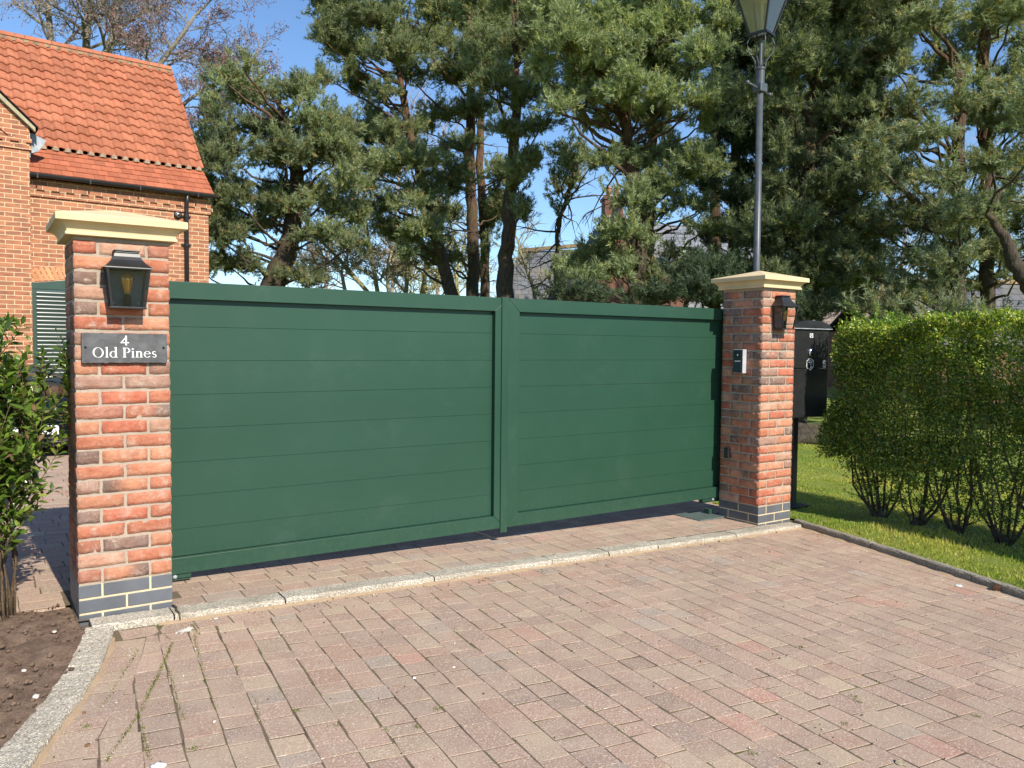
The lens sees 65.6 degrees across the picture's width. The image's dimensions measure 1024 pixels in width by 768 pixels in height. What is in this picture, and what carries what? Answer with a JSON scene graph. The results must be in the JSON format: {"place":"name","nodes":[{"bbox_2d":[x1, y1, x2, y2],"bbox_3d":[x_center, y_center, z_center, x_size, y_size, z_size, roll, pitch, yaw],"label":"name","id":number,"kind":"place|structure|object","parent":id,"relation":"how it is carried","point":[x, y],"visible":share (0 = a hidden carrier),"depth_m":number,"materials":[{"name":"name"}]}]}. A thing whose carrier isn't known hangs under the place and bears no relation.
{"place":"outdoors","nodes":[
{"label":"outdoors","id":0,"kind":"place"},
{"bbox_2d":[0,0,1023,296],"label":"sky","id":1,"kind":"structure","parent":0,"point":[293,48],"materials":[{"name":"blue"}]},
{"bbox_2d":[38,530,1023,767],"bbox_3d":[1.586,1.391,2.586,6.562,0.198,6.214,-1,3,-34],"label":"driveway","id":2,"kind":"structure","parent":0,"point":[349,713],"depth_m":3.58,"materials":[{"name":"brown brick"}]},
{"bbox_2d":[31,637,114,767],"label":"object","id":3,"kind":"structure","parent":2,"relation":"on","point":[43,755],"depth_m":3.04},
{"bbox_2d":[150,761,166,767],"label":"pebble","id":4,"kind":"object","parent":2,"relation":"on","point":[159,764],"visible":1,"depth_m":2.67,"materials":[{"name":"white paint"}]},
{"bbox_2d":[175,626,193,633],"bbox_3d":[-1.641,1.234,3.978,0.060,0.022,0.104,2,3,27],"label":"mortar splash","id":5,"kind":"object","parent":2,"relation":"on","point":[188,629],"visible":1,"depth_m":3.97,"materials":[{"name":"white concrete"}]},
{"bbox_2d":[158,528,802,625],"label":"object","id":6,"kind":"structure","parent":2,"relation":"on","point":[205,617],"depth_m":4.93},
{"bbox_2d":[80,579,979,761],"bbox_3d":[0.885,1.312,4.121,5.442,0.168,2.397,0,3,-16],"label":"moss","id":7,"kind":"object","parent":2,"relation":"on","point":[169,650],"visible":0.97,"depth_m":3.22,"materials":[{"name":"green plant"}]},
{"bbox_2d":[53,529,1022,766],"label":"grit","id":8,"kind":"object","parent":2,"relation":"on","point":[518,652],"visible":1,"depth_m":3.96,"materials":[{"name":"grey gravel"}]},
{"bbox_2d":[895,759,905,765],"bbox_3d":[1.395,1.364,2.859,0.033,0.015,0.042,1,3,14],"label":"dead leaf","id":9,"kind":"object","parent":2,"relation":"on","point":[899,762],"visible":1,"depth_m":2.85,"materials":[{"name":"beige plant"}]},
{"bbox_2d":[801,527,1023,600],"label":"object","id":10,"kind":"structure","parent":2,"relation":"on","point":[910,562],"depth_m":5.85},
{"bbox_2d":[992,584,1001,590],"bbox_3d":[3.162,1.331,5.178,0.060,0.056,0.055,1,3,10],"label":"pine cone","id":11,"kind":"object","parent":10,"relation":"on","point":[996,587],"visible":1,"depth_m":5.17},
{"bbox_2d":[65,387,1014,607],"bbox_3d":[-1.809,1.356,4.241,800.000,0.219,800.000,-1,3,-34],"label":"ground","id":12,"kind":"structure","parent":0,"point":[829,395],"depth_m":25.48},
{"bbox_2d":[1,364,68,447],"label":"parked car","id":13,"kind":"object","parent":12,"relation":"on","point":[54,387],"visible":0.14,"depth_m":9.98,"materials":[{"name":"paint"}]},
{"bbox_2d":[8,498,70,611],"bbox_3d":[-7.216,1.008,6.486,5.549,0.028,9.212,-1,3,-34],"label":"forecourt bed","id":14,"kind":"object","parent":12,"relation":"on","point":[65,598],"visible":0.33,"depth_m":4.45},
{"bbox_2d":[0,603,84,748],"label":"soil bed","id":15,"kind":"object","parent":12,"relation":"on","point":[43,647],"visible":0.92,"depth_m":3.47,"materials":[{"name":"brown soil"}]},
{"bbox_2d":[0,312,70,620],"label":"shrub","id":16,"kind":"object","parent":15,"relation":"on","point":[20,451],"visible":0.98,"depth_m":3.97,"materials":[{"name":"green plant"}]},
{"bbox_2d":[0,626,113,767],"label":"kerb","id":17,"kind":"structure","parent":12,"relation":"on","point":[38,730],"depth_m":3.06,"materials":[{"name":"concrete"}]},
{"bbox_2d":[0,0,203,62],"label":"bare tree","id":18,"kind":"object","parent":12,"relation":"on","point":[89,8],"visible":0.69,"depth_m":23.55,"materials":[{"name":"brown plant"}]},
{"bbox_2d":[0,30,218,375],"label":"brick house","id":19,"kind":"structure","parent":12,"relation":"on","point":[83,129],"depth_m":14.53,"materials":[{"name":"brick"}]},
{"bbox_2d":[174,211,181,218],"bbox_3d":[-6.172,-3.140,14.785,0.216,0.150,0.084,-2,3,-38],"label":"security camera","id":20,"kind":"object","parent":19,"relation":"attached to","point":[177,214],"visible":1,"depth_m":14.75,"materials":[{"name":"black paint"}]},
{"bbox_2d":[46,210,187,625],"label":"gate pillar","id":21,"kind":"structure","parent":12,"relation":"on","point":[119,478],"depth_m":4.06,"materials":[{"name":"brick"}]},
{"bbox_2d":[81,333,166,362],"bbox_3d":[-1.964,-0.182,4.037,0.394,0.153,0.027,-1,3,-34],"label":"house sign","id":22,"kind":"object","parent":21,"relation":"attached to","point":[120,348],"visible":1,"depth_m":4.02,"materials":[{"name":"stone"}]},
{"bbox_2d":[101,249,152,309],"bbox_3d":[-1.928,-0.524,3.983,0.221,0.293,0.129,-1,3,-34],"label":"wall lantern","id":23,"kind":"object","parent":21,"relation":"attached to","point":[125,287],"depth_m":4.00,"materials":[{"name":"black paint"}]},
{"bbox_2d":[112,0,288,136],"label":"bare tree","id":24,"kind":"object","parent":12,"relation":"on","point":[206,55],"visible":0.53,"depth_m":20.90,"materials":[{"name":"brown plant"}]},
{"bbox_2d":[190,44,385,287],"bbox_3d":[-5.979,-3.663,18.956,6.129,8.712,4.027,1,3,8],"label":"pine tree","id":25,"kind":"object","parent":12,"relation":"on","point":[281,142],"visible":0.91,"depth_m":18.35,"materials":[{"name":"green plant"}]},
{"bbox_2d":[255,165,417,291],"bbox_3d":[-5.586,-3.544,25.905,4.852,7.918,3.520,-1,3,-34],"label":"bare tree","id":26,"kind":"object","parent":12,"relation":"on","point":[350,273],"visible":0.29,"depth_m":25.84,"materials":[{"name":"brown plant"}]},
{"bbox_2d":[266,206,420,291],"bbox_3d":[-6.279,-3.565,30.150,6.078,7.552,2.829,1,3,2],"label":"bare tree","id":27,"kind":"object","parent":12,"relation":"on","point":[309,246],"visible":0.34,"depth_m":29.94,"materials":[{"name":"brown plant"}]},
{"bbox_2d":[277,80,475,294],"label":"bare tree","id":28,"kind":"object","parent":12,"relation":"on","point":[392,285],"visible":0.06,"depth_m":41.90,"materials":[{"name":"brown plant"}]},
{"bbox_2d":[296,0,492,294],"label":"pine tree","id":29,"kind":"object","parent":12,"relation":"on","point":[349,39],"visible":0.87,"depth_m":20.79,"materials":[{"name":"green plant"}]},
{"bbox_2d":[0,446,793,621],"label":"forecourt","id":30,"kind":"structure","parent":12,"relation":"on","point":[256,580],"depth_m":5.56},
{"bbox_2d":[168,281,508,580],"bbox_3d":[-1.061,0.258,5.276,2.435,1.758,0.076,-1,3,-34],"label":"gate leaf","id":31,"kind":"object","parent":30,"relation":"on","point":[308,421],"visible":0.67,"depth_m":5.19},
{"bbox_2d":[674,508,725,521],"bbox_3d":[1.712,1.177,7.234,0.350,0.059,0.320,-1,3,-34],"label":"ground plate","id":32,"kind":"object","parent":30,"relation":"on","point":[706,514],"visible":1,"depth_m":7.21,"materials":[{"name":"grey metal"}]},
{"bbox_2d":[356,173,466,293],"bbox_3d":[-3.111,-3.579,25.202,3.060,8.101,3.274,2,3,21],"label":"bare tree","id":33,"kind":"object","parent":12,"relation":"on","point":[426,268],"visible":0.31,"depth_m":24.95,"materials":[{"name":"brown plant"}]},
{"bbox_2d":[390,198,493,295],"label":"bare tree","id":34,"kind":"object","parent":12,"relation":"on","point":[432,289],"visible":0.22,"depth_m":31.93,"materials":[{"name":"brown plant"}]},
{"bbox_2d":[89,522,800,630],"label":"kerb","id":35,"kind":"structure","parent":12,"relation":"on","point":[136,619],"depth_m":4.84,"materials":[{"name":"concrete"}]},
{"bbox_2d":[172,605,180,620],"bbox_3d":[-1.759,1.198,4.169,0.018,0.047,0.155,-1,3,-34],"label":"twig","id":36,"kind":"object","parent":35,"relation":"on","point":[175,606],"visible":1,"depth_m":4.12,"materials":[{"name":"brown wood"}]},
{"bbox_2d":[377,0,520,296],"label":"pine tree","id":37,"kind":"object","parent":12,"relation":"on","point":[480,25],"visible":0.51,"depth_m":23.59,"materials":[{"name":"green plant"}]},
{"bbox_2d":[419,0,525,296],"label":"pine tree","id":38,"kind":"object","parent":12,"relation":"on","point":[485,245],"visible":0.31,"depth_m":25.85,"materials":[{"name":"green plant"}]},
{"bbox_2d":[444,186,567,298],"bbox_3d":[-0.392,-3.421,27.697,4.171,7.604,4.639,3,3,39],"label":"bare tree","id":39,"kind":"object","parent":12,"relation":"on","point":[527,256],"visible":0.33,"depth_m":27.96,"materials":[{"name":"brown plant"}]},
{"bbox_2d":[450,0,572,297],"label":"pine tree","id":40,"kind":"object","parent":12,"relation":"on","point":[523,164],"visible":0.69,"depth_m":19.02,"materials":[{"name":"green plant"}]},
{"bbox_2d":[498,122,614,300],"bbox_3d":[1.437,-3.252,20.843,3.244,7.938,3.575,-1,3,-34],"label":"pine tree","id":41,"kind":"object","parent":12,"relation":"on","point":[567,164],"visible":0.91,"depth_m":20.80,"materials":[{"name":"green plant"}]},
{"bbox_2d":[509,0,745,305],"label":"pine tree","id":42,"kind":"object","parent":12,"relation":"on","point":[629,35],"visible":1,"depth_m":15.88,"materials":[{"name":"green plant"}]},
{"bbox_2d":[513,186,752,308],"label":"slate roofed house","id":43,"kind":"structure","parent":12,"relation":"on","point":[523,293],"depth_m":33.94,"materials":[{"name":"white paint"}]},
{"bbox_2d":[599,0,750,304],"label":"pine tree","id":44,"kind":"object","parent":12,"relation":"on","point":[699,207],"visible":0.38,"depth_m":17.62,"materials":[{"name":"green plant"}]},
{"bbox_2d":[668,0,770,308],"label":"pine tree","id":45,"kind":"object","parent":12,"relation":"on","point":[733,193],"visible":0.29,"depth_m":19.96,"materials":[{"name":"green plant"}]},
{"bbox_2d":[693,53,755,306],"bbox_3d":[6.724,-5.759,22.601,4.074,12.883,3.616,-1,3,-34],"label":"pine tree","id":46,"kind":"object","parent":12,"relation":"on","point":[704,238],"visible":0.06,"depth_m":22.45,"materials":[{"name":"green plant"}]},
{"bbox_2d":[711,271,809,525],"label":"gate pillar","id":47,"kind":"structure","parent":12,"relation":"on","point":[756,436],"depth_m":6.99,"materials":[{"name":"brick"}]},
{"bbox_2d":[507,298,723,526],"bbox_3d":[0.965,0.215,6.645,2.451,1.754,0.067,-1,3,-34],"label":"gate leaf","id":48,"kind":"object","parent":47,"relation":"attached to","point":[613,407],"visible":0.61,"depth_m":6.54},
{"bbox_2d":[724,447,729,457],"bbox_3d":[1.932,0.618,7.141,0.032,0.096,0.052,-1,3,-34],"label":"photocell","id":49,"kind":"object","parent":47,"relation":"attached to","point":[726,452],"visible":1,"depth_m":7.12,"materials":[{"name":"black paint"}]},
{"bbox_2d":[733,349,746,372],"bbox_3d":[1.998,-0.200,6.986,0.065,0.210,0.110,-1,3,-34],"label":"intercom","id":50,"kind":"object","parent":47,"relation":"attached to","point":[739,360],"visible":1,"depth_m":6.95,"materials":[{"name":"black plastic"}]},
{"bbox_2d":[771,295,799,329],"bbox_3d":[2.363,-0.618,6.871,0.221,0.293,0.129,-1,3,-34],"label":"wall lantern","id":51,"kind":"object","parent":47,"relation":"attached to","point":[781,304],"depth_m":6.87,"materials":[{"name":"black paint"}]},
{"bbox_2d":[737,0,786,271],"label":"street lamp","id":52,"kind":"object","parent":12,"relation":"on","point":[767,14],"visible":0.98,"depth_m":8.30,"materials":[{"name":"grey metal"}]},
{"bbox_2d":[686,0,920,323],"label":"conifer tree","id":53,"kind":"object","parent":12,"relation":"on","point":[741,127],"visible":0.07,"depth_m":19.78,"materials":[{"name":"green plant"}]},
{"bbox_2d":[814,302,869,368],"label":"house","id":54,"kind":"structure","parent":12,"relation":"on","point":[830,319],"depth_m":45.40,"materials":[{"name":"brick"}]},
{"bbox_2d":[825,296,879,388],"bbox_3d":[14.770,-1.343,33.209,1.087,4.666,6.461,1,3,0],"label":"tiled house","id":55,"kind":"structure","parent":12,"relation":"on","point":[832,335],"depth_m":35.37,"materials":[{"name":"tile"}]},
{"bbox_2d":[815,203,929,400],"bbox_3d":[8.700,-1.833,19.155,3.618,5.398,2.231,0,3,-9],"label":"bare tree","id":56,"kind":"object","parent":12,"relation":"on","point":[881,287],"visible":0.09,"depth_m":18.95,"materials":[{"name":"brown plant"}]},
{"bbox_2d":[794,519,1023,598],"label":"kerb","id":57,"kind":"structure","parent":12,"relation":"on","point":[979,579],"depth_m":5.84,"materials":[{"name":"concrete"}]},
{"bbox_2d":[829,0,1023,434],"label":"pine tree","id":58,"kind":"object","parent":12,"relation":"on","point":[953,218],"visible":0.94,"depth_m":14.05,"materials":[{"name":"green plant"}]},
{"bbox_2d":[866,279,1023,406],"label":"slate roofed house","id":59,"kind":"structure","parent":12,"relation":"on","point":[1016,295],"depth_m":26.09,"materials":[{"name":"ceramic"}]},
{"bbox_2d":[868,132,1023,287],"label":"bare tree","id":60,"kind":"object","parent":12,"relation":"on","point":[949,194],"visible":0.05,"depth_m":39.99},
{"bbox_2d":[934,0,1023,429],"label":"pine tree","id":61,"kind":"object","parent":12,"relation":"on","point":[1006,14],"visible":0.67,"depth_m":15.36,"materials":[{"name":"green plant"}]},
{"bbox_2d":[956,46,1023,293],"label":"pine tree","id":62,"kind":"object","parent":12,"relation":"on","point":[1014,262],"visible":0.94,"depth_m":12.93,"materials":[{"name":"green plant"}]},
{"bbox_2d":[712,416,1023,588],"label":"lawn","id":63,"kind":"structure","parent":0,"point":[818,419],"depth_m":7.43,"materials":[{"name":"green plant"}]},
{"bbox_2d":[534,243,860,321],"bbox_3d":[3.252,-0.781,14.340,5.753,3.641,2.187,1,3,9],"label":"evergreen bush","id":64,"kind":"object","parent":63,"relation":"on","point":[692,272],"visible":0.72,"depth_m":14.06,"materials":[{"name":"green plant"}]},
{"bbox_2d":[798,422,822,427],"bbox_3d":[5.150,0.758,13.988,1.606,0.201,0.192,1,3,1],"label":"log","id":65,"kind":"object","parent":63,"relation":"on","point":[807,425],"visible":0.1,"depth_m":13.92,"materials":[{"name":"brown wood"}]},
{"bbox_2d":[790,320,832,508],"bbox_3d":[2.828,0.320,7.937,0.570,1.895,0.425,-1,3,-31],"label":"parcel box","id":66,"kind":"object","parent":63,"relation":"on","point":[811,346],"visible":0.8,"depth_m":7.80,"materials":[{"name":"black paint"}]},
{"bbox_2d":[793,329,828,367],"bbox_3d":[2.828,-0.351,7.917,0.530,0.380,0.360,-1,3,-31],"label":"drop door","id":67,"kind":"structure","parent":66,"relation":"in","point":[803,342],"depth_m":7.76,"materials":[{"name":"black paint"}]},
{"bbox_2d":[798,428,824,434],"bbox_3d":[5.121,0.833,13.590,1.285,0.203,0.210,1,3,0],"label":"log","id":68,"kind":"object","parent":63,"relation":"on","point":[809,430],"visible":0.12,"depth_m":13.53,"materials":[{"name":"brown wood"}]},
{"bbox_2d":[798,433,846,444],"bbox_3d":[4.884,0.933,13.184,1.512,0.235,0.230,1,3,0],"label":"log","id":69,"kind":"object","parent":63,"relation":"on","point":[806,438],"visible":0.2,"depth_m":13.12,"materials":[{"name":"brown wood"}]},
{"bbox_2d":[719,0,929,422],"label":"conifer tree","id":70,"kind":"object","parent":63,"relation":"on","point":[837,96],"visible":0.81,"depth_m":15.33,"materials":[{"name":"green plant"}]},
{"bbox_2d":[799,500,1023,555],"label":"leaf litter","id":71,"kind":"object","parent":63,"relation":"on","point":[913,523],"visible":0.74,"depth_m":7.20,"materials":[{"name":"brown plant"}]},
{"bbox_2d":[814,300,1023,545],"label":"hedge","id":72,"kind":"object","parent":63,"relation":"on","point":[861,359],"visible":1,"depth_m":6.87,"materials":[{"name":"green plant"}]},
{"bbox_2d":[837,274,1023,438],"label":"evergreen bush","id":73,"kind":"object","parent":63,"relation":"on","point":[948,305],"visible":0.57,"depth_m":13.05,"materials":[{"name":"green plant"}]}
]}

